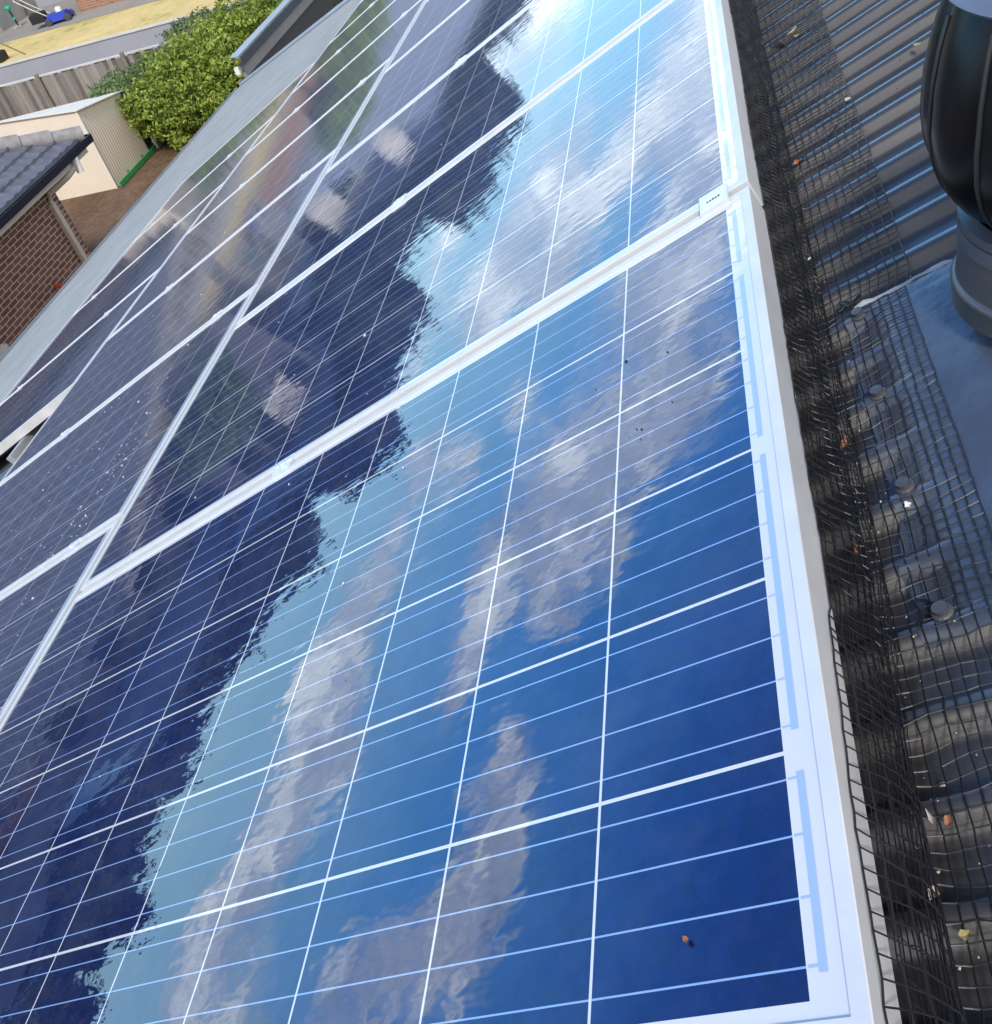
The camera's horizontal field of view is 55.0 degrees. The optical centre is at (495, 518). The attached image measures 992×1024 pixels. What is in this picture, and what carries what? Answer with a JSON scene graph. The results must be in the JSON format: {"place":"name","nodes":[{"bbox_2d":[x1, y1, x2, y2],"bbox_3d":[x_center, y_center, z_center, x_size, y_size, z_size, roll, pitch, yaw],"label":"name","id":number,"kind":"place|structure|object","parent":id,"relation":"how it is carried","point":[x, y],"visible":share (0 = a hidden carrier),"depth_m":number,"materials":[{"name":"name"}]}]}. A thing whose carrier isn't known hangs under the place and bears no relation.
{"place":"outdoors","nodes":[
{"label":"outdoors","id":0,"kind":"place"},
{"bbox_2d":[0,126,93,346],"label":"brick house","id":1,"kind":"structure","parent":0,"point":[44,250],"depth_m":14.12,"materials":[{"name":"brown brick"}]},
{"bbox_2d":[0,343,8,356],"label":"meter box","id":2,"kind":"object","parent":1,"relation":"attached to","point":[4,347],"visible":0.18,"depth_m":13.26,"materials":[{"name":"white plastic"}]},
{"bbox_2d":[54,284,62,290],"bbox_3d":[-6.668,-3.519,14.537,0.097,0.139,0.137,-6,42,15],"label":"hose coil","id":3,"kind":"object","parent":1,"relation":"attached to","point":[57,286],"visible":0.56,"depth_m":14.49,"materials":[{"name":"red plastic"}]},
{"bbox_2d":[0,0,156,42],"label":"path","id":4,"kind":"structure","parent":0,"point":[27,28],"depth_m":32.43,"materials":[{"name":"concrete"}]},
{"bbox_2d":[4,5,21,28],"bbox_3d":[-16.942,-17.662,33.449,0.398,0.736,0.314,-6,42,15],"label":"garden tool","id":5,"kind":"object","parent":4,"relation":"on","point":[7,7],"visible":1,"depth_m":33.37,"materials":[{"name":"teal plastic"}]},
{"bbox_2d":[0,0,37,31],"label":"grey garage","id":6,"kind":"structure","parent":4,"relation":"on","point":[19,12],"depth_m":34.51,"materials":[{"name":"grey concrete"}]},
{"bbox_2d":[13,0,74,25],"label":"lawn mower","id":7,"kind":"object","parent":4,"relation":"on","point":[42,16],"visible":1,"depth_m":32.09,"materials":[{"name":"blue paint"}]},
{"bbox_2d":[4,0,206,252],"bbox_3d":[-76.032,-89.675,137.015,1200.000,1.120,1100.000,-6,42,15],"label":"ground","id":8,"kind":"structure","parent":0,"point":[95,218],"depth_m":20.65,"materials":[{"name":"brown soil"}]},
{"bbox_2d":[0,90,148,199],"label":"garden shed","id":9,"kind":"structure","parent":8,"relation":"on","point":[116,148],"depth_m":20.98,"materials":[{"name":"beige metal"}]},
{"bbox_2d":[35,0,121,11],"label":"yard house","id":10,"kind":"structure","parent":8,"relation":"on","point":[83,5],"depth_m":32.66,"materials":[{"name":"beige brick"}]},
{"bbox_2d":[0,30,243,120],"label":"paling fence","id":11,"kind":"object","parent":8,"relation":"on","point":[45,93],"visible":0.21,"depth_m":25.16,"materials":[{"name":"grey wood"}]},
{"bbox_2d":[119,145,156,186],"bbox_3d":[-8.163,-8.064,21.692,0.070,0.170,2.050,-6,42,15],"label":"edging rail","id":12,"kind":"object","parent":8,"relation":"on","point":[136,167],"visible":1,"depth_m":21.64,"materials":[{"name":"green plastic"}]},
{"bbox_2d":[132,95,150,141],"bbox_3d":[-8.410,-9.633,22.881,0.720,1.000,0.670,-6,42,15],"label":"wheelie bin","id":13,"kind":"object","parent":8,"relation":"on","point":[145,139],"visible":0.02,"depth_m":22.96,"materials":[{"name":"black plastic"}]},
{"bbox_2d":[0,0,283,109],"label":"path","id":14,"kind":"structure","parent":8,"relation":"on","point":[91,50],"depth_m":28.27,"materials":[{"name":"grey concrete"}]},
{"bbox_2d":[86,5,230,131],"bbox_3d":[-8.008,-10.903,23.446,2.342,1.978,5.464,6,47,27],"label":"shrub","id":15,"kind":"object","parent":8,"relation":"on","point":[105,86],"visible":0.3,"depth_m":22.60,"materials":[{"name":"green plant"}]},
{"bbox_2d":[150,130,166,147],"bbox_3d":[-8.073,-9.200,22.505,0.080,0.700,0.500,-6,42,15],"label":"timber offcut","id":16,"kind":"object","parent":8,"relation":"on","point":[158,143],"visible":0.18,"depth_m":22.52,"materials":[{"name":"grey wood"}]},
{"bbox_2d":[168,129,193,151],"bbox_3d":[-7.191,-8.662,21.820,0.615,0.488,0.716,-32,42,-14],"label":"weed","id":17,"kind":"object","parent":8,"relation":"on","point":[187,137],"visible":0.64,"depth_m":21.68,"materials":[{"name":"green plant"}]},
{"bbox_2d":[115,0,337,147],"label":"shrub","id":18,"kind":"object","parent":8,"relation":"on","point":[195,86],"visible":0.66,"depth_m":21.22,"materials":[{"name":"green plant"}]},
{"bbox_2d":[230,0,342,78],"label":"lean to","id":19,"kind":"object","parent":8,"relation":"on","point":[293,20],"visible":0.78,"depth_m":17.44,"materials":[{"name":"grey metal"}]},
{"bbox_2d":[0,0,991,1023],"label":"house","id":20,"kind":"structure","parent":8,"relation":"on","point":[879,54],"depth_m":1.13,"materials":[{"name":"paint"}]},
{"bbox_2d":[7,417,48,463],"bbox_3d":[-1.921,-1.705,5.787,0.040,0.042,4.182,-26,34,30],"label":"mounting rail","id":21,"kind":"object","parent":20,"relation":"attached to","point":[18,449],"visible":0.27,"depth_m":4.35,"materials":[{"name":"metal"}]},
{"bbox_2d":[840,435,849,449],"bbox_3d":[0.339,-0.074,0.927,0.010,0.005,0.018,3,54,53],"label":"leaf","id":22,"kind":"object","parent":20,"relation":"on","point":[843,445],"visible":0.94,"depth_m":0.93,"materials":[{"name":"brown plant"}]},
{"bbox_2d":[730,0,960,1023],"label":"wire mesh","id":23,"kind":"object","parent":20,"relation":"on","point":[881,575],"visible":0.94,"depth_m":0.81,"materials":[{"name":"black metal"}]},
{"bbox_2d":[854,545,861,553],"bbox_3d":[0.315,0.026,0.830,0.009,0.006,0.014,-1,44,19],"label":"leaf","id":24,"kind":"object","parent":20,"relation":"on","point":[856,550],"visible":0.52,"depth_m":0.83,"materials":[{"name":"brown plant"}]},
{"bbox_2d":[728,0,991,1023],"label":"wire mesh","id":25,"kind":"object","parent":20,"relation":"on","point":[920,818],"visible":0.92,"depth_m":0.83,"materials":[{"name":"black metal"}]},
{"bbox_2d":[799,125,836,161],"bbox_3d":[0.465,-0.540,1.381,0.086,0.027,0.022,-31,42,-13],"label":"clip","id":26,"kind":"object","parent":25,"relation":"attached to","point":[801,160],"visible":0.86,"depth_m":1.39,"materials":[{"name":"black plastic"}]},
{"bbox_2d":[838,294,859,313],"bbox_3d":[0.416,-0.260,1.089,0.086,0.027,0.022,-31,42,-13],"label":"clip","id":27,"kind":"object","parent":25,"relation":"attached to","point":[844,303],"visible":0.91,"depth_m":1.08,"materials":[{"name":"black plastic"}]},
{"bbox_2d":[905,501,910,506],"bbox_3d":[0.358,-0.013,0.828,0.007,0.003,0.009,-38,30,13],"label":"dropping","id":28,"kind":"object","parent":25,"relation":"attached to","point":[907,504],"visible":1,"depth_m":0.83,"materials":[{"name":"white"}]},
{"bbox_2d":[915,599,934,626],"bbox_3d":[0.360,0.056,0.761,0.086,0.027,0.022,-31,42,-13],"label":"clip","id":29,"kind":"object","parent":25,"relation":"attached to","point":[920,604],"visible":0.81,"depth_m":0.76,"materials":[{"name":"black plastic"}]},
{"bbox_2d":[773,59,990,970],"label":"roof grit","id":30,"kind":"object","parent":20,"relation":"on","point":[938,871],"visible":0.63,"depth_m":0.69,"materials":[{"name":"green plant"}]},
{"bbox_2d":[844,0,991,649],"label":"turbine vent","id":31,"kind":"object","parent":20,"relation":"on","point":[951,301],"visible":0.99,"depth_m":0.83,"materials":[{"name":"grey metal"}]},
{"bbox_2d":[925,808,933,823],"bbox_3d":[0.293,0.201,0.643,0.003,0.002,0.013,-33,31,19],"label":"leaf","id":32,"kind":"object","parent":20,"relation":"on","point":[930,818],"visible":1,"depth_m":0.64,"materials":[{"name":"white plant"}]},
{"bbox_2d":[928,886,939,899],"bbox_3d":[0.279,0.239,0.608,0.008,0.004,0.010,7,58,55],"label":"leaf","id":33,"kind":"object","parent":20,"relation":"on","point":[933,893],"visible":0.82,"depth_m":0.61,"materials":[{"name":"beige plant"}]},
{"bbox_2d":[944,815,951,826],"bbox_3d":[0.300,0.201,0.632,0.005,0.003,0.009,-22,37,35],"label":"leaf","id":34,"kind":"object","parent":20,"relation":"on","point":[947,820],"visible":1,"depth_m":0.63,"materials":[{"name":"orange plant"}]},
{"bbox_2d":[958,929,970,940],"bbox_3d":[0.287,0.253,0.581,0.008,0.004,0.008,-34,31,18],"label":"leaf","id":35,"kind":"object","parent":20,"relation":"on","point":[963,934],"visible":1,"depth_m":0.58,"materials":[{"name":"yellow plant"}]},
{"label":"mounting rail","id":36,"kind":"object","parent":20,"relation":"attached to","visible":0},
{"bbox_2d":[63,537,80,556],"bbox_3d":[-0.989,0.077,2.252,0.042,0.046,0.042,-26,34,30],"label":"clamp","id":37,"kind":"object","parent":36,"relation":"attached to","point":[72,546],"visible":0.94,"depth_m":2.24,"materials":[{"name":"metal"}]},
{"bbox_2d":[0,287,256,596],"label":"solar panel","id":38,"kind":"object","parent":36,"relation":"on","point":[26,537],"visible":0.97,"depth_m":2.71,"materials":[{"name":"blue glass"}]},
{"bbox_2d":[17,36,628,776],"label":"bird specks","id":39,"kind":"object","parent":38,"relation":"on","point":[123,476],"visible":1,"depth_m":2.40,"materials":[{"name":"white"}]},
{"bbox_2d":[0,149,337,483],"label":"solar panel","id":40,"kind":"object","parent":36,"relation":"attached to","point":[229,272],"visible":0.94,"depth_m":3.54,"materials":[{"name":"blue glass"}]},
{"bbox_2d":[209,309,221,323],"bbox_3d":[-0.864,-0.621,2.974,0.042,0.046,0.042,-26,34,30],"label":"clamp","id":41,"kind":"object","parent":36,"relation":"attached to","point":[216,315],"visible":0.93,"depth_m":2.96,"materials":[{"name":"metal"}]},
{"bbox_2d":[109,57,392,337],"bbox_3d":[-1.111,-1.448,4.345,1.520,0.042,0.995,-26,34,30],"label":"solar panel","id":42,"kind":"object","parent":36,"relation":"on","point":[320,140],"visible":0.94,"depth_m":4.26,"materials":[{"name":"blue glass"}]},
{"bbox_2d":[298,171,307,181],"bbox_3d":[-0.738,-1.318,3.697,0.042,0.046,0.042,-26,34,30],"label":"clamp","id":43,"kind":"object","parent":36,"relation":"attached to","point":[302,176],"visible":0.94,"depth_m":3.68,"materials":[{"name":"metal"}]},
{"bbox_2d":[187,0,425,232],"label":"solar panel","id":44,"kind":"object","parent":36,"relation":"on","point":[374,56],"visible":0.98,"depth_m":5.00,"materials":[{"name":"blue glass"}]},
{"bbox_2d":[247,0,419,152],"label":"solar panel","id":45,"kind":"object","parent":36,"relation":"on","point":[382,22],"visible":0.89,"depth_m":5.79,"materials":[{"name":"blue glass"}]},
{"bbox_2d":[292,0,394,92],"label":"solar panel","id":46,"kind":"object","parent":36,"relation":"on","point":[364,19],"visible":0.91,"depth_m":6.65,"materials":[{"name":"blue glass"}]},
{"bbox_2d":[330,0,375,41],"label":"solar panel","id":47,"kind":"object","parent":36,"relation":"attached to","point":[360,8],"visible":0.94,"depth_m":7.38,"materials":[{"name":"blue glass"}]},
{"bbox_3d":[-2.603,-1.384,6.242,0.040,0.042,4.142,-26,34,30],"label":"mounting rail","id":48,"kind":"object","parent":20,"relation":"attached to","visible":0},
{"bbox_2d":[0,269,159,454],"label":"solar panel","id":49,"kind":"object","parent":48,"relation":"on","point":[32,403],"visible":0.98,"depth_m":4.69,"materials":[{"name":"glass"}]},
{"bbox_2d":[0,182,224,403],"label":"solar panel","id":50,"kind":"object","parent":48,"relation":"attached to","point":[136,273],"visible":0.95,"depth_m":5.56,"materials":[{"name":"blue glass"}]},
{"bbox_2d":[72,115,274,315],"bbox_3d":[-2.135,-2.000,6.338,1.620,0.043,0.995,-26,34,30],"label":"solar panel","id":51,"kind":"object","parent":48,"relation":"attached to","point":[192,199],"visible":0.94,"depth_m":6.29,"materials":[{"name":"blue glass"}]},
{"bbox_3d":[-0.015,-1.778,3.468,0.040,0.042,7.020,-26,34,30],"label":"mounting rail","id":52,"kind":"object","parent":20,"relation":"attached to","visible":0},
{"bbox_2d":[271,453,295,479],"bbox_3d":[-0.357,-0.081,1.652,0.042,0.046,0.042,-26,34,30],"label":"clamp","id":53,"kind":"object","parent":52,"relation":"attached to","point":[283,465],"visible":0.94,"depth_m":1.64,"materials":[{"name":"metal"}]},
{"bbox_2d":[391,193,406,210],"bbox_3d":[-0.232,-0.778,2.375,0.042,0.046,0.042,-26,34,30],"label":"clamp","id":54,"kind":"object","parent":52,"relation":"attached to","point":[398,201],"visible":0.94,"depth_m":2.36,"materials":[{"name":"metal"}]},
{"bbox_2d":[80,0,762,591],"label":"solar panel","id":55,"kind":"object","parent":52,"relation":"on","point":[520,218],"visible":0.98,"depth_m":1.77,"materials":[{"name":"blue glass"}]},
{"bbox_2d":[699,183,729,217],"bbox_3d":[0.280,-0.411,1.227,0.040,0.006,0.046,-27,34,30],"label":"end clamp","id":56,"kind":"object","parent":55,"relation":"attached to","point":[713,200],"visible":1,"depth_m":1.22,"materials":[{"name":"metal"}]},
{"bbox_2d":[385,0,467,70],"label":"solar panel","id":57,"kind":"object","parent":52,"relation":"attached to","point":[432,15],"visible":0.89,"depth_m":4.24,"materials":[{"name":"blue glass"}]},
{"bbox_2d":[326,0,535,171],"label":"solar panel","id":58,"kind":"object","parent":52,"relation":"on","point":[468,27],"visible":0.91,"depth_m":3.48,"materials":[{"name":"blue glass"}]},
{"bbox_2d":[0,186,901,1023],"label":"solar panel","id":59,"kind":"object","parent":52,"relation":"on","point":[528,712],"visible":1,"depth_m":0.92,"materials":[{"name":"glass"}]},
{"bbox_2d":[682,935,687,942],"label":"leaf","id":60,"kind":"object","parent":59,"relation":"on","point":[685,939],"visible":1,"depth_m":0.59,"materials":[{"name":"orange plant"}]},
{"bbox_2d":[236,0,668,324],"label":"solar panel","id":61,"kind":"object","parent":52,"relation":"attached to","point":[506,73],"visible":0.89,"depth_m":2.62,"materials":[{"name":"blue glass"}]},
{"bbox_2d":[454,55,465,67],"bbox_3d":[-0.106,-1.476,3.098,0.042,0.046,0.042,-26,34,30],"label":"clamp","id":62,"kind":"object","parent":52,"relation":"attached to","point":[459,61],"visible":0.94,"depth_m":3.08,"materials":[{"name":"metal"}]},
{"label":"mounting rail","id":63,"kind":"object","parent":20,"relation":"attached to","visible":0},
{"bbox_2d":[0,519,120,724],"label":"solar panel","id":64,"kind":"object","parent":63,"relation":"attached to","point":[33,624],"visible":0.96,"depth_m":2.07,"materials":[{"name":"glass"}]},
{"bbox_2d":[57,428,68,440],"bbox_3d":[-1.536,-0.292,3.408,0.042,0.046,0.042,-26,34,30],"label":"clamp","id":65,"kind":"object","parent":63,"relation":"attached to","point":[63,434],"visible":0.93,"depth_m":3.39,"materials":[{"name":"metal"}]},
{"bbox_2d":[0,0,237,64],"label":"lawn","id":66,"kind":"structure","parent":0,"point":[158,11],"depth_m":29.67,"materials":[{"name":"yellow plant"}]},
{"bbox_2d":[0,49,8,62],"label":"planter pot","id":67,"kind":"object","parent":66,"relation":"on","point":[4,56],"visible":1,"depth_m":29.58,"materials":[{"name":"black"}]},
{"bbox_2d":[0,42,25,54],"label":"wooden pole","id":68,"kind":"object","parent":66,"relation":"on","point":[12,48],"visible":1,"depth_m":30.80,"materials":[{"name":"wood"}]},
{"bbox_2d":[132,62,314,242],"bbox_3d":[-2.009,-2.697,7.060,1.620,0.043,0.995,-26,34,30],"label":"solar panel","id":69,"kind":"object","parent":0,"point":[257,122],"visible":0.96,"depth_m":7.00,"materials":[{"name":"blue glass"}]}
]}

